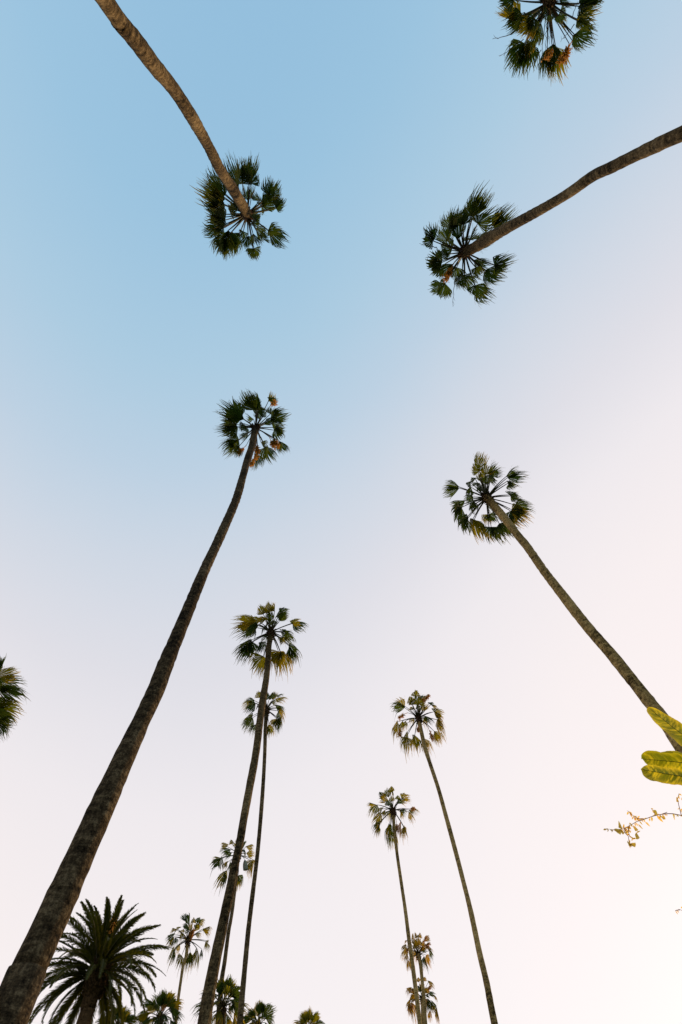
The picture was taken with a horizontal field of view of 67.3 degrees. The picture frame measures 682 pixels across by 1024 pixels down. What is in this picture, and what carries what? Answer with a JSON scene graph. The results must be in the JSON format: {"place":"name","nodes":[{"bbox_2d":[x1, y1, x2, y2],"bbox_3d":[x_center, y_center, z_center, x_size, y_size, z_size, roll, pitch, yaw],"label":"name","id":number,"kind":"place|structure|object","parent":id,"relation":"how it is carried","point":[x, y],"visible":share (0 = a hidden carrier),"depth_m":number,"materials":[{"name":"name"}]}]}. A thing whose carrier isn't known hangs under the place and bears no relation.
{"place":"outdoors","nodes":[
{"label":"outdoors","id":0,"kind":"place"},
{"bbox_2d":[0,0,681,1023],"label":"sky","id":1,"kind":"structure","parent":0,"point":[123,333],"materials":[{"name":"blue"}]},
{"bbox_3d":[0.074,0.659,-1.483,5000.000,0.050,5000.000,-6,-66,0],"label":"ground","id":2,"kind":"structure","parent":0,"visible":0},
{"bbox_2d":[0,653,30,739],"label":"fan palm","id":3,"kind":"object","parent":2,"relation":"on","point":[6,701],"visible":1,"depth_m":26.10,"materials":[{"name":"green plant"}]},
{"bbox_2d":[28,894,172,1023],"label":"date palm","id":4,"kind":"object","parent":2,"relation":"on","point":[107,940],"visible":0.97,"depth_m":22.61,"materials":[{"name":"green plant"}]},
{"bbox_2d":[95,1006,140,1023],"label":"fan palm","id":5,"kind":"object","parent":2,"relation":"on","point":[128,1018],"visible":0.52,"depth_m":29.57,"materials":[{"name":"green plant"}]},
{"bbox_2d":[0,389,290,1023],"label":"fan palm","id":6,"kind":"object","parent":2,"relation":"on","point":[22,981],"visible":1,"depth_m":6.41,"materials":[{"name":"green plant"}]},
{"bbox_2d":[133,987,183,1023],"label":"fan palm","id":7,"kind":"object","parent":2,"relation":"on","point":[164,1000],"visible":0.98,"depth_m":30.07,"materials":[{"name":"green plant"}]},
{"bbox_2d":[166,913,212,1022],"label":"fan palm","id":8,"kind":"object","parent":2,"relation":"on","point":[189,958],"visible":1,"depth_m":33.79,"materials":[{"name":"green plant"}]},
{"bbox_2d":[95,0,290,260],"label":"fan palm","id":9,"kind":"object","parent":2,"relation":"on","point":[126,29],"visible":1,"depth_m":15.71,"materials":[{"name":"green plant"}]},
{"bbox_2d":[189,974,247,1023],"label":"fan palm","id":10,"kind":"object","parent":2,"relation":"on","point":[229,988],"visible":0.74,"depth_m":28.30,"materials":[{"name":"green plant"}]},
{"bbox_2d":[211,838,254,1023],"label":"fan palm","id":11,"kind":"object","parent":2,"relation":"on","point":[217,861],"visible":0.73,"depth_m":34.71,"materials":[{"name":"green plant"}]},
{"bbox_2d":[197,601,308,1023],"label":"fan palm","id":12,"kind":"object","parent":2,"relation":"on","point":[276,658],"visible":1,"depth_m":18.45,"materials":[{"name":"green plant"}]},
{"bbox_2d":[243,999,276,1023],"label":"fan palm","id":13,"kind":"object","parent":2,"relation":"on","point":[260,1010],"visible":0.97,"depth_m":30.70,"materials":[{"name":"green plant"}]},
{"bbox_2d":[237,691,286,1023],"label":"fan palm","id":14,"kind":"object","parent":2,"relation":"on","point":[248,719],"visible":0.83,"depth_m":25.48,"materials":[{"name":"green plant"}]},
{"bbox_2d":[294,1005,324,1023],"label":"fan palm","id":15,"kind":"object","parent":2,"relation":"on","point":[309,1016],"visible":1,"depth_m":34.44,"materials":[{"name":"green plant"}]},
{"bbox_2d":[366,786,421,1023],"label":"fan palm","id":16,"kind":"object","parent":2,"relation":"on","point":[392,834],"visible":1,"depth_m":30.29,"materials":[{"name":"green plant"}]},
{"bbox_2d":[400,933,433,1023],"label":"fan palm","id":17,"kind":"object","parent":2,"relation":"on","point":[417,953],"visible":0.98,"depth_m":42.75,"materials":[{"name":"beige plant"}]},
{"bbox_2d":[404,977,439,1023],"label":"fan palm","id":18,"kind":"object","parent":2,"relation":"on","point":[430,1005],"visible":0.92,"depth_m":42.74,"materials":[{"name":"beige plant"}]},
{"bbox_2d":[391,690,497,1023],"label":"fan palm","id":19,"kind":"object","parent":2,"relation":"on","point":[398,729],"visible":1,"depth_m":27.30,"materials":[{"name":"green plant"}]},
{"bbox_2d":[493,0,602,84],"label":"fan palm","id":20,"kind":"object","parent":2,"relation":"on","point":[553,59],"visible":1,"depth_m":15.50,"materials":[{"name":"green plant"}]},
{"bbox_2d":[419,125,681,306],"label":"fan palm","id":21,"kind":"object","parent":2,"relation":"on","point":[502,225],"visible":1,"depth_m":15.25,"materials":[{"name":"green plant"}]},
{"bbox_2d":[443,451,681,752],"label":"fan palm","id":22,"kind":"object","parent":2,"relation":"on","point":[512,516],"visible":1,"depth_m":18.30,"materials":[{"name":"green plant"}]},
{"bbox_2d":[603,794,681,913],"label":"flowering shrub","id":23,"kind":"object","parent":2,"relation":"on","point":[619,831],"visible":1,"depth_m":3.85,"materials":[{"name":"orange plant"}]},
{"bbox_2d":[641,707,681,784],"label":"bird of paradise plant","id":24,"kind":"object","parent":2,"relation":"on","point":[665,767],"visible":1,"depth_m":5.78,"materials":[{"name":"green plant"}]}
]}

